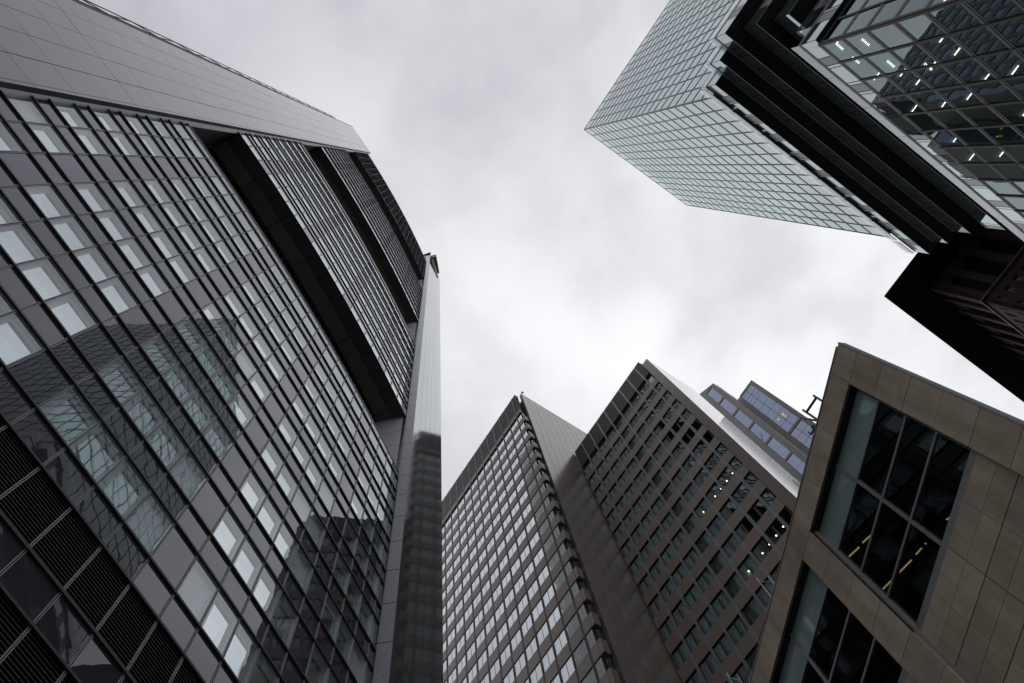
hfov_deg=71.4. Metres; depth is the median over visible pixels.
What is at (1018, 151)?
window
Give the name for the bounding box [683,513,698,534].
window
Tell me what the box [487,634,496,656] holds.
window
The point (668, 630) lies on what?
window
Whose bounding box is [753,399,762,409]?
window
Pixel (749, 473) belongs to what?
window
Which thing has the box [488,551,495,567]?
window
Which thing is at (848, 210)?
window
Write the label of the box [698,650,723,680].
window
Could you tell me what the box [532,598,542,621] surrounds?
window
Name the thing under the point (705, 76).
window
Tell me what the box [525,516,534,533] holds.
window
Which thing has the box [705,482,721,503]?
window
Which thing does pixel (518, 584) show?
window
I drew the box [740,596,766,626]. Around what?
window
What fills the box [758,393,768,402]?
window
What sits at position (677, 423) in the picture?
window
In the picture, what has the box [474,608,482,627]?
window
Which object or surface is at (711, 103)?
window
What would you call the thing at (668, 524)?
window
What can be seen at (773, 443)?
stair window
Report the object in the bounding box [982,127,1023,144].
window
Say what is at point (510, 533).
window
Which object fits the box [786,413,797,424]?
window
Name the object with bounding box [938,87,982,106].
window
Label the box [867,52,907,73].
window
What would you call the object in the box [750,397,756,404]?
window
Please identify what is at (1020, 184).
window
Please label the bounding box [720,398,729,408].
stair window
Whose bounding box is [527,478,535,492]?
window
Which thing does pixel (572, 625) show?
window
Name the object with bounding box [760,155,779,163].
window
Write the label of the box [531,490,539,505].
window
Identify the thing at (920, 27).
window
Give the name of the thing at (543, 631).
window
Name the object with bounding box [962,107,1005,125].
window
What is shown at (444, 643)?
window
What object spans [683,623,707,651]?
window
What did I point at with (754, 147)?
window
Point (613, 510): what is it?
window
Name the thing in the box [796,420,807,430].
window
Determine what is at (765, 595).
window
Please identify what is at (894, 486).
window
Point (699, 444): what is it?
window
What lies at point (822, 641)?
window
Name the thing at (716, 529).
window
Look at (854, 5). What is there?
window
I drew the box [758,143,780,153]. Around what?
window
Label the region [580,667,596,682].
window
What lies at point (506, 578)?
window
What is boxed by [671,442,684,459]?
window
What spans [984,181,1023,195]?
window
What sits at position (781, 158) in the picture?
window
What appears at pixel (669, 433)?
window
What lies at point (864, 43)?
window
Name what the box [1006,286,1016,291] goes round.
window
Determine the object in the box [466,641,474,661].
window
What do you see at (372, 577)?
window
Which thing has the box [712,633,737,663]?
window
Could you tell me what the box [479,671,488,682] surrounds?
window
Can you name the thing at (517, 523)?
window
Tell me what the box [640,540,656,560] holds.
window
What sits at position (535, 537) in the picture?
window
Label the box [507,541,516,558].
window
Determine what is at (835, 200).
window
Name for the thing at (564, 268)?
sky
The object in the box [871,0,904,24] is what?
window
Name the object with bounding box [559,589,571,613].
window
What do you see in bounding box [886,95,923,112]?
window
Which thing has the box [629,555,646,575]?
window
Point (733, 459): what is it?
window
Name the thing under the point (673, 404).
window
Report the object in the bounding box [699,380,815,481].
stepped tower
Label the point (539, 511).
window
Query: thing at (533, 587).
window
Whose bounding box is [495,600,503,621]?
window
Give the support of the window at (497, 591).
in the slab tower at (539, 584)
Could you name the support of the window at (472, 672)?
in the slab tower at (539, 584)
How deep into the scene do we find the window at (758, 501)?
69.39 m
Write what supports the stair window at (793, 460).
in the stepped tower at (774, 427)
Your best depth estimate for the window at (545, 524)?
87.67 m
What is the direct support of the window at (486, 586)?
in the slab tower at (539, 584)
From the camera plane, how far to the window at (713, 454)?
80.67 m
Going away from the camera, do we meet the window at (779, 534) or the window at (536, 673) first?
the window at (779, 534)
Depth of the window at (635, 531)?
86.06 m
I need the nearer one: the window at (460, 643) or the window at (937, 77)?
the window at (937, 77)
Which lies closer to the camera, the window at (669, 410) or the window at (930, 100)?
the window at (930, 100)
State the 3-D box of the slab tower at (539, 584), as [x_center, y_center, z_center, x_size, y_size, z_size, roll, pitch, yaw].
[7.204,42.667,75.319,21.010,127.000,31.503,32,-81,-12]
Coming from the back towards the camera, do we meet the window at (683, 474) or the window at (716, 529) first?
the window at (683, 474)
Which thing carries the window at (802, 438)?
in the stepped tower at (774, 427)
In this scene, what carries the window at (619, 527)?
in the slab tower at (695, 491)
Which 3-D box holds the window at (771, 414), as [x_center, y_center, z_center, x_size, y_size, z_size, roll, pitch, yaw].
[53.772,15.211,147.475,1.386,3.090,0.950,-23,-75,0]
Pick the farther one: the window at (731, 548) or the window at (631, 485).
the window at (631, 485)
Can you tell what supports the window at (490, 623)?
in the slab tower at (539, 584)
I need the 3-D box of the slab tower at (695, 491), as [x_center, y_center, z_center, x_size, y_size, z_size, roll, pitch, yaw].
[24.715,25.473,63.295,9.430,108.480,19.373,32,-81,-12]
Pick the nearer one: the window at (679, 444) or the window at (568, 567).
the window at (568, 567)
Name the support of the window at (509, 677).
in the slab tower at (539, 584)
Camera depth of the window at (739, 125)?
101.03 m
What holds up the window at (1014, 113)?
in the glass tower at (902, 121)
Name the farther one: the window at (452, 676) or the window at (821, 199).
the window at (821, 199)
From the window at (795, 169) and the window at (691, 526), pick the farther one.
the window at (795, 169)
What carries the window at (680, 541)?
in the slab tower at (695, 491)
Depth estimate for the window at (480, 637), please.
86.05 m
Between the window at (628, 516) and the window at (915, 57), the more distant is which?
the window at (628, 516)
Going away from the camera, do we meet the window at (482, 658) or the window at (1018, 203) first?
the window at (1018, 203)
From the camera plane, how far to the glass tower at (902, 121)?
89.49 m
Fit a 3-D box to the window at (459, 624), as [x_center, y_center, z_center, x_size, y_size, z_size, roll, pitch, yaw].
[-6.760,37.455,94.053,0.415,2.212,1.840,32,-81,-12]
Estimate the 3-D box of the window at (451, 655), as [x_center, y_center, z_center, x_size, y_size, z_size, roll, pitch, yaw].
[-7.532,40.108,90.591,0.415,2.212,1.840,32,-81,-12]
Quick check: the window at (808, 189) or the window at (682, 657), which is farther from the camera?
the window at (808, 189)
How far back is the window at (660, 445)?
92.47 m
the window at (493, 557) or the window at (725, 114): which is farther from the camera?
the window at (725, 114)
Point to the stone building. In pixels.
(902, 559)
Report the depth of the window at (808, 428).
134.93 m
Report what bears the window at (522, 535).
in the slab tower at (539, 584)
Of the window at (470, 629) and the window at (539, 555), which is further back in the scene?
the window at (470, 629)
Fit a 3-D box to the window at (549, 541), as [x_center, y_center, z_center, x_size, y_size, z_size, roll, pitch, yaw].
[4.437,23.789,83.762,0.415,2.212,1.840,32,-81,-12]
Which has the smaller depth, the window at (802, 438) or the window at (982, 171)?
the window at (982, 171)
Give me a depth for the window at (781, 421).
144.18 m
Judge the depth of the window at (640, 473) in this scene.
93.03 m
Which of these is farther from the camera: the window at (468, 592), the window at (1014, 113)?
the window at (468, 592)
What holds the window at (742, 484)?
in the slab tower at (695, 491)
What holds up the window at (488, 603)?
in the slab tower at (539, 584)
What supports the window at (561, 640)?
in the slab tower at (539, 584)
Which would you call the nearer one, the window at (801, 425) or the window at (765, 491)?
the window at (765, 491)
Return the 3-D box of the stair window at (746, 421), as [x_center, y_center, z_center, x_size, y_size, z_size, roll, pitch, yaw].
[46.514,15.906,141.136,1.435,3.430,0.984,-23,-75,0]
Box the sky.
[80,0,1023,500]
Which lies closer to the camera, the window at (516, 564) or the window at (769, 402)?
the window at (516, 564)
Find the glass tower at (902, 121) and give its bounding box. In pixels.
[583,0,1023,253]
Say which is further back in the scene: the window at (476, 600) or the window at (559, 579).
the window at (476, 600)
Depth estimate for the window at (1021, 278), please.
106.61 m
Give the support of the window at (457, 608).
in the slab tower at (539, 584)
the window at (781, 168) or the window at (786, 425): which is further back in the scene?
the window at (786, 425)
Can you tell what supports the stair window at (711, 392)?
in the stepped tower at (774, 427)
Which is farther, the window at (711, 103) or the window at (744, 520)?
the window at (711, 103)
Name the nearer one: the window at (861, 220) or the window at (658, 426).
the window at (658, 426)
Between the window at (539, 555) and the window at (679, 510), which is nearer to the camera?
the window at (679, 510)
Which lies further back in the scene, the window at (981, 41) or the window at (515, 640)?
the window at (515, 640)
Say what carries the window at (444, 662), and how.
in the slab tower at (539, 584)
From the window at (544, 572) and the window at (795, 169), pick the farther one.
the window at (795, 169)
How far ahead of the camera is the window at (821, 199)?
109.10 m
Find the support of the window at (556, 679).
in the slab tower at (539, 584)
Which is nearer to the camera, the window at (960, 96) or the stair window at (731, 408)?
the window at (960, 96)
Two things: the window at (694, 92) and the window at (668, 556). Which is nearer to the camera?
the window at (668, 556)
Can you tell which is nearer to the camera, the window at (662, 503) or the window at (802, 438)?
the window at (662, 503)
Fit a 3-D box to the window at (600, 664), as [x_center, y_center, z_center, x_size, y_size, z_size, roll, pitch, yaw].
[7.665,28.008,60.914,0.415,2.212,0.930,32,-81,-12]
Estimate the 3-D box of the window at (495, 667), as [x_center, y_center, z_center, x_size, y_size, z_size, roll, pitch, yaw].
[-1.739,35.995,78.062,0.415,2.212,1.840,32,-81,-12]
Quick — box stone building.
[749,342,1023,682]
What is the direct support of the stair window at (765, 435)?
in the stepped tower at (774, 427)
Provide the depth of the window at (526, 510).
95.52 m
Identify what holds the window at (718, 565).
in the slab tower at (695, 491)
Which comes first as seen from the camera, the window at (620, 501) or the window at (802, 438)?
the window at (620, 501)
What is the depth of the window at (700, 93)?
103.86 m
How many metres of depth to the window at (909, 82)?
66.06 m
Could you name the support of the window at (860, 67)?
in the glass tower at (902, 121)
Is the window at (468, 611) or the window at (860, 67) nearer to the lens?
the window at (860, 67)
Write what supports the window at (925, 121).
in the glass tower at (902, 121)
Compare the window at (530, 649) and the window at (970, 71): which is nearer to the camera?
the window at (970, 71)
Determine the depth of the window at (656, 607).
74.97 m
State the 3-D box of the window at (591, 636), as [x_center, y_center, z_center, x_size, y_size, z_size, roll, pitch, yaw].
[7.278,27.080,64.682,0.415,2.212,0.930,32,-81,-12]
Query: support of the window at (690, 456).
in the slab tower at (695, 491)
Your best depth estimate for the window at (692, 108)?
107.76 m
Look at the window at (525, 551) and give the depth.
88.27 m
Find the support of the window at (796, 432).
in the stepped tower at (774, 427)
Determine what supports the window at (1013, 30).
in the glass tower at (902, 121)
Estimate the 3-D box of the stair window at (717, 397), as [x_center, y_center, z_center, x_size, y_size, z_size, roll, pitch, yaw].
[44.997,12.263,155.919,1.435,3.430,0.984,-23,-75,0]
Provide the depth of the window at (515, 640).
77.59 m
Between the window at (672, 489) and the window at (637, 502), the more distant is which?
the window at (637, 502)
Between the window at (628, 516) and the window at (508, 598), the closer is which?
the window at (508, 598)
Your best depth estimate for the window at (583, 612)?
68.63 m
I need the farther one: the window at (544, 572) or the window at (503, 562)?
the window at (503, 562)
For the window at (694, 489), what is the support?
in the slab tower at (695, 491)
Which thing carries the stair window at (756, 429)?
in the stepped tower at (774, 427)
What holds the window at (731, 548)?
in the slab tower at (695, 491)
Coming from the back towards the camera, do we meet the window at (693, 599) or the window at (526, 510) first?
the window at (526, 510)
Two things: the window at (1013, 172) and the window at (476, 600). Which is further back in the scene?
the window at (476, 600)
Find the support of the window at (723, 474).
in the slab tower at (695, 491)
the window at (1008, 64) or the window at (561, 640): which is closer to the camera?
the window at (1008, 64)
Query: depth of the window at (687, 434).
88.19 m
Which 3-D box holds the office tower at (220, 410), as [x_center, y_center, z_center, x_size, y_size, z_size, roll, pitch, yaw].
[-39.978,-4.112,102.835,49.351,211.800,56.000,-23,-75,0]
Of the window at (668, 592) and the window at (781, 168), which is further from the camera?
the window at (781, 168)
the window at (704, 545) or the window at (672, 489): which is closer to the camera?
the window at (704, 545)
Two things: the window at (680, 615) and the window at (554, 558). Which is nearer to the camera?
the window at (680, 615)
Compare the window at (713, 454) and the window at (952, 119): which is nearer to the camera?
the window at (952, 119)
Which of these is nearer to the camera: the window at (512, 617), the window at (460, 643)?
the window at (512, 617)
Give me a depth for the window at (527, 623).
77.27 m
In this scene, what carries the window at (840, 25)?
in the glass tower at (902, 121)
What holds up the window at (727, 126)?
in the glass tower at (902, 121)
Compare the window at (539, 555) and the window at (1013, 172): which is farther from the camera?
the window at (539, 555)
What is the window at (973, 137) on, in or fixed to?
in the glass tower at (902, 121)
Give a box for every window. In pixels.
[0,116,425,682]
[442,414,566,615]
[443,639,445,651]
[443,659,445,672]
[447,609,453,627]
[447,627,454,644]
[447,646,454,665]
[448,666,455,682]
[455,598,462,614]
[456,615,462,633]
[456,633,464,652]
[457,654,465,674]
[463,586,470,603]
[464,602,471,620]
[465,621,473,640]
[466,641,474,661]
[467,662,476,682]
[472,574,478,591]
[473,591,480,608]
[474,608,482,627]
[476,627,484,647]
[477,648,486,670]
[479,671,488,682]
[480,562,487,578]
[481,578,489,596]
[483,595,491,615]
[485,614,494,635]
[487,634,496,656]
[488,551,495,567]
[489,657,499,680]
[490,565,498,584]
[492,583,500,601]
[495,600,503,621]
[496,538,504,554]
[497,620,506,642]
[499,554,507,571]
[500,642,510,665]
[501,570,510,588]
[503,667,513,682]
[504,588,513,607]
[505,527,513,543]
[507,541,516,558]
[507,606,517,628]
[510,557,519,575]
[510,628,520,651]
[513,514,521,530]
[514,574,523,593]
[514,651,525,676]
[517,529,525,546]
[517,592,527,614]
[519,489,527,504]
[520,543,529,561]
[521,613,531,636]
[522,502,530,518]
[523,560,533,580]
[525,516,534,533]
[525,635,536,661]
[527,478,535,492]
[527,579,537,599]
[529,531,538,549]
[529,661,542,682]
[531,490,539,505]
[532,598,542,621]
[533,546,543,566]
[534,503,543,520]
[536,620,548,645]
[537,565,548,585]
[538,517,548,535]
[541,644,554,671]
[542,583,553,606]
[543,533,553,552]
[547,605,559,629]
[548,549,559,571]
[550,672,560,682]
[553,569,564,591]
[553,628,566,654]
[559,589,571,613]
[560,655,574,682]
[564,560,573,576]
[565,612,579,638]
[570,580,580,597]
[572,637,587,666]
[577,602,588,621]
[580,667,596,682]
[583,374,727,510]
[585,0,1023,233]
[585,628,597,648]
[594,656,607,679]
[606,508,616,524]
[613,522,624,539]
[615,495,626,511]
[621,538,632,556]
[622,509,634,527]
[624,482,635,499]
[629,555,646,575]
[630,524,643,543]
[632,496,644,513]
[634,470,645,486]
[638,573,656,594]
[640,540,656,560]
[641,510,657,529]
[642,482,654,500]
[643,457,655,473]
[644,432,655,448]
[648,558,667,580]
[648,594,667,617]
[650,526,667,546]
[651,469,664,486]
[651,496,664,515]
[652,443,664,459]
[654,420,662,435]
[659,543,678,565]
[659,578,679,601]
[659,615,679,641]
[660,511,678,531]
[661,483,674,500]
[662,430,674,446]
[662,455,674,473]
[663,407,674,422]
[671,418,681,433]
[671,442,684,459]
[671,497,685,516]
[671,529,690,549]
[671,562,691,585]
[671,600,692,625]
[671,640,693,668]
[672,468,688,486]
[682,428,695,445]
[682,454,696,472]
[682,482,697,501]
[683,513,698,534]
[683,547,703,570]
[683,582,705,608]
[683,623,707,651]
[684,88,699,102]
[684,104,702,114]
[684,669,709,682]
[692,440,703,457]
[693,87,706,100]
[693,101,711,112]
[693,468,708,486]
[694,72,710,88]
[694,497,709,519]
[695,531,715,553]
[695,567,717,591]
[697,114,716,124]
[697,607,720,634]
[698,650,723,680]
[702,99,724,110]
[704,453,719,472]
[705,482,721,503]
[706,514,724,537]
[707,112,725,122]
[707,387,716,397]
[708,550,730,575]
[710,589,734,617]
[711,125,729,134]
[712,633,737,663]
[713,392,722,402]
[717,110,738,121]
[717,467,733,487]
[719,498,736,521]
[720,123,739,133]
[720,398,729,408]
[722,533,740,558]
[723,572,747,599]
[724,135,742,144]
[726,403,736,414]
[726,614,752,644]
[728,457,742,471]
[730,662,750,682]
[731,121,752,132]
[732,482,749,504]
[734,134,752,143]
[734,410,745,421]
[734,516,753,540]
[737,145,754,154]
[737,554,759,581]
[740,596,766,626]
[741,416,752,427]
[744,132,766,142]
[744,472,758,487]
[744,644,758,669]
[747,144,766,153]
[747,499,767,522]
[748,386,754,393]
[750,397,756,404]
[750,423,761,435]
[751,537,772,563]
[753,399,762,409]
[755,578,773,607]
[757,429,769,442]
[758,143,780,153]
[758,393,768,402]
[759,405,769,414]
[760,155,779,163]
[761,488,775,505]
[764,398,775,407]
[764,519,786,544]
[766,410,777,420]
[767,437,780,451]
[770,560,907,682]
[770,563,779,580]
[772,154,794,163]
[772,165,793,174]
[772,403,782,413]
[773,415,784,426]
[776,444,789,458]
[778,507,792,524]
[779,407,790,418]
[781,421,792,431]
[784,165,808,174]
[785,175,806,184]
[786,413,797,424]
[787,453,801,468]
[791,427,800,438]
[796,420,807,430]
[796,461,804,473]
[797,432,807,443]
[798,185,819,194]
[799,176,821,184]
[803,425,812,435]
[804,438,811,447]
[811,186,835,195]
[811,195,832,204]
[811,385,977,630]
[823,14,855,40]
[824,41,859,60]
[824,196,847,205]
[824,205,845,214]
[836,214,856,223]
[837,206,860,215]
[840,0,865,16]
[844,59,880,78]
[846,5,880,32]
[846,33,884,54]
[850,216,874,226]
[863,226,887,236]
[864,0,883,7]
[866,77,902,95]
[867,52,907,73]
[870,24,913,48]
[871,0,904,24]
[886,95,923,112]
[889,72,929,91]
[893,45,937,68]
[899,0,928,15]
[899,15,944,40]
[906,113,944,129]
[912,91,951,109]
[916,66,959,87]
[922,37,970,61]
[926,131,964,146]
[930,0,946,5]
[930,4,981,31]
[933,110,973,127]
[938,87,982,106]
[946,148,984,162]
[947,59,994,82]
[953,129,994,145]
[955,27,1008,54]
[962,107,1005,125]
[965,165,1003,178]
[966,0,1023,22]
[971,81,1018,103]
[974,147,1015,162]
[981,52,1023,77]
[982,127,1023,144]
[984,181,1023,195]
[993,18,1023,46]
[993,103,1023,123]
[994,165,1023,179]
[1003,197,1023,209]
[1004,146,1023,162]
[1005,78,1023,96]
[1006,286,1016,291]
[1014,182,1023,190]
[1014,276,1023,280]
[1016,126,1023,132]
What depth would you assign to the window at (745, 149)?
110.02 m
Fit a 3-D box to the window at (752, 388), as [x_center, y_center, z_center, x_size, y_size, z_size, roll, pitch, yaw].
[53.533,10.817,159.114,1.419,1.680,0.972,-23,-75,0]
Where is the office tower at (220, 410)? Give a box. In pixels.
[0,0,442,682]
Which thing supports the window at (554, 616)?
in the slab tower at (539, 584)
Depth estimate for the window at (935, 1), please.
54.09 m
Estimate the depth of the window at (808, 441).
132.87 m
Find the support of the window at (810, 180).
in the glass tower at (902, 121)
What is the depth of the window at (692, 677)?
63.95 m
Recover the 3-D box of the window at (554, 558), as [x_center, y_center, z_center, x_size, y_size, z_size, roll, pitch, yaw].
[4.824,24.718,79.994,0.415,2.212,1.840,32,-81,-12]
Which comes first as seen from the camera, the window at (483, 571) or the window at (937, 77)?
the window at (937, 77)
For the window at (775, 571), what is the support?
in the slab tower at (695, 491)
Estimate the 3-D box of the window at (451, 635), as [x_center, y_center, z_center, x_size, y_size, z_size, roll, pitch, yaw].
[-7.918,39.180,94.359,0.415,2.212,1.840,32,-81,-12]
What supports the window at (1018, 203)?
in the glass tower at (902, 121)
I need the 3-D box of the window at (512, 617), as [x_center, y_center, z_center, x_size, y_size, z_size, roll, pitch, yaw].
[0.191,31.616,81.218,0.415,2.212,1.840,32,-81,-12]
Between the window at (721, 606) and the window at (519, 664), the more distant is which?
the window at (519, 664)
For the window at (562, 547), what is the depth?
108.98 m
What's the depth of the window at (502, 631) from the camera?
81.64 m
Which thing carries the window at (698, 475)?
in the slab tower at (695, 491)
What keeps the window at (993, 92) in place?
in the glass tower at (902, 121)
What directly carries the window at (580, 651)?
in the slab tower at (539, 584)
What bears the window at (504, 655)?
in the slab tower at (539, 584)
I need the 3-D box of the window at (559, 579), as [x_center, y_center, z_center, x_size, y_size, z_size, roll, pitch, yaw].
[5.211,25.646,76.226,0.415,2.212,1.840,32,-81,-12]
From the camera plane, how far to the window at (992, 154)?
68.53 m
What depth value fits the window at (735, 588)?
66.15 m
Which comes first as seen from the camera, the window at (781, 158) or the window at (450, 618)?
the window at (450, 618)
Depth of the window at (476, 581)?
97.35 m
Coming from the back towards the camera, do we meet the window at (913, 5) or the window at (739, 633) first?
the window at (739, 633)
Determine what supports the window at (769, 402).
in the stepped tower at (774, 427)
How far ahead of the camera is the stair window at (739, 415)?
144.47 m
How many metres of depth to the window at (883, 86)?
69.86 m
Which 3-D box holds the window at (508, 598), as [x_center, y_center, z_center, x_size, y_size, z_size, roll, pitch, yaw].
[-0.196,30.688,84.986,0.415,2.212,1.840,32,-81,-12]
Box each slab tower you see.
[442,394,682,682]
[575,359,799,682]
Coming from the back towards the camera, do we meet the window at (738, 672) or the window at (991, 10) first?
the window at (738, 672)
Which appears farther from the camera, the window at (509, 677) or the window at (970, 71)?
the window at (509, 677)
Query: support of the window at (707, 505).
in the slab tower at (695, 491)
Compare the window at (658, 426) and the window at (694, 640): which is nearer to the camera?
the window at (694, 640)
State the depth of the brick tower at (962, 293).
121.09 m
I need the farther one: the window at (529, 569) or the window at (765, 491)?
the window at (529, 569)
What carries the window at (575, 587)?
in the slab tower at (539, 584)
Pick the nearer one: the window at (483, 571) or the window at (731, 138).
the window at (483, 571)
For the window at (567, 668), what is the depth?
65.33 m
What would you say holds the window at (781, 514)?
in the slab tower at (695, 491)
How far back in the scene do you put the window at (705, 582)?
70.27 m
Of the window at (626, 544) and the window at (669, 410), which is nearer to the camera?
the window at (626, 544)
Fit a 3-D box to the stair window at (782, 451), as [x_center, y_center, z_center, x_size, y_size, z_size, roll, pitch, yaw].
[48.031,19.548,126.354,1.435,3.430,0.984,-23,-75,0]
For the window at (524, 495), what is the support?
in the slab tower at (539, 584)
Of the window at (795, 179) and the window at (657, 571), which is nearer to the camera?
the window at (657, 571)
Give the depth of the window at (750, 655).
59.34 m
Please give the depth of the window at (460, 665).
86.65 m
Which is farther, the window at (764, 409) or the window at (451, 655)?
the window at (764, 409)
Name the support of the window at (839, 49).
in the glass tower at (902, 121)
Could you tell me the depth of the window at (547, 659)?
69.40 m
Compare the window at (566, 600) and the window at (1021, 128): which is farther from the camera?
the window at (566, 600)
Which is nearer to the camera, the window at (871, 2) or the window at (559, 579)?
the window at (871, 2)
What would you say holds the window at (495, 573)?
in the slab tower at (539, 584)
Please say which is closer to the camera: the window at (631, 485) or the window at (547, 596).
the window at (547, 596)
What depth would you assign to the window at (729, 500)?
73.45 m
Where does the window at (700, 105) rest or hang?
in the glass tower at (902, 121)
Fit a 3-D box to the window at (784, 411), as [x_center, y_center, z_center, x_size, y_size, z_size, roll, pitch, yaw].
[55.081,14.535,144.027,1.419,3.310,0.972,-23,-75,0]
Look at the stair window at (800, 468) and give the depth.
119.86 m
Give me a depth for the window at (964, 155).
72.32 m
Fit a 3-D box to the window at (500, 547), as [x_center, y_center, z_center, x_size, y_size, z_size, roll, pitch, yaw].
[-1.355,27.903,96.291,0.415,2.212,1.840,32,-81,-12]
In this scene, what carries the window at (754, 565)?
in the slab tower at (695, 491)
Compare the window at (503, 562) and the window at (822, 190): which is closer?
the window at (503, 562)
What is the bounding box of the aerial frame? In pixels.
[800,395,821,434]
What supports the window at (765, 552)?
in the slab tower at (695, 491)
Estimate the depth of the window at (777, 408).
147.14 m
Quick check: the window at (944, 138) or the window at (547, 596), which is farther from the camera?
the window at (547, 596)
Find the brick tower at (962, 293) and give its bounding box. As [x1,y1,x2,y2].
[884,223,1023,401]
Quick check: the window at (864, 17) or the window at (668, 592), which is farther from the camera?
the window at (668, 592)

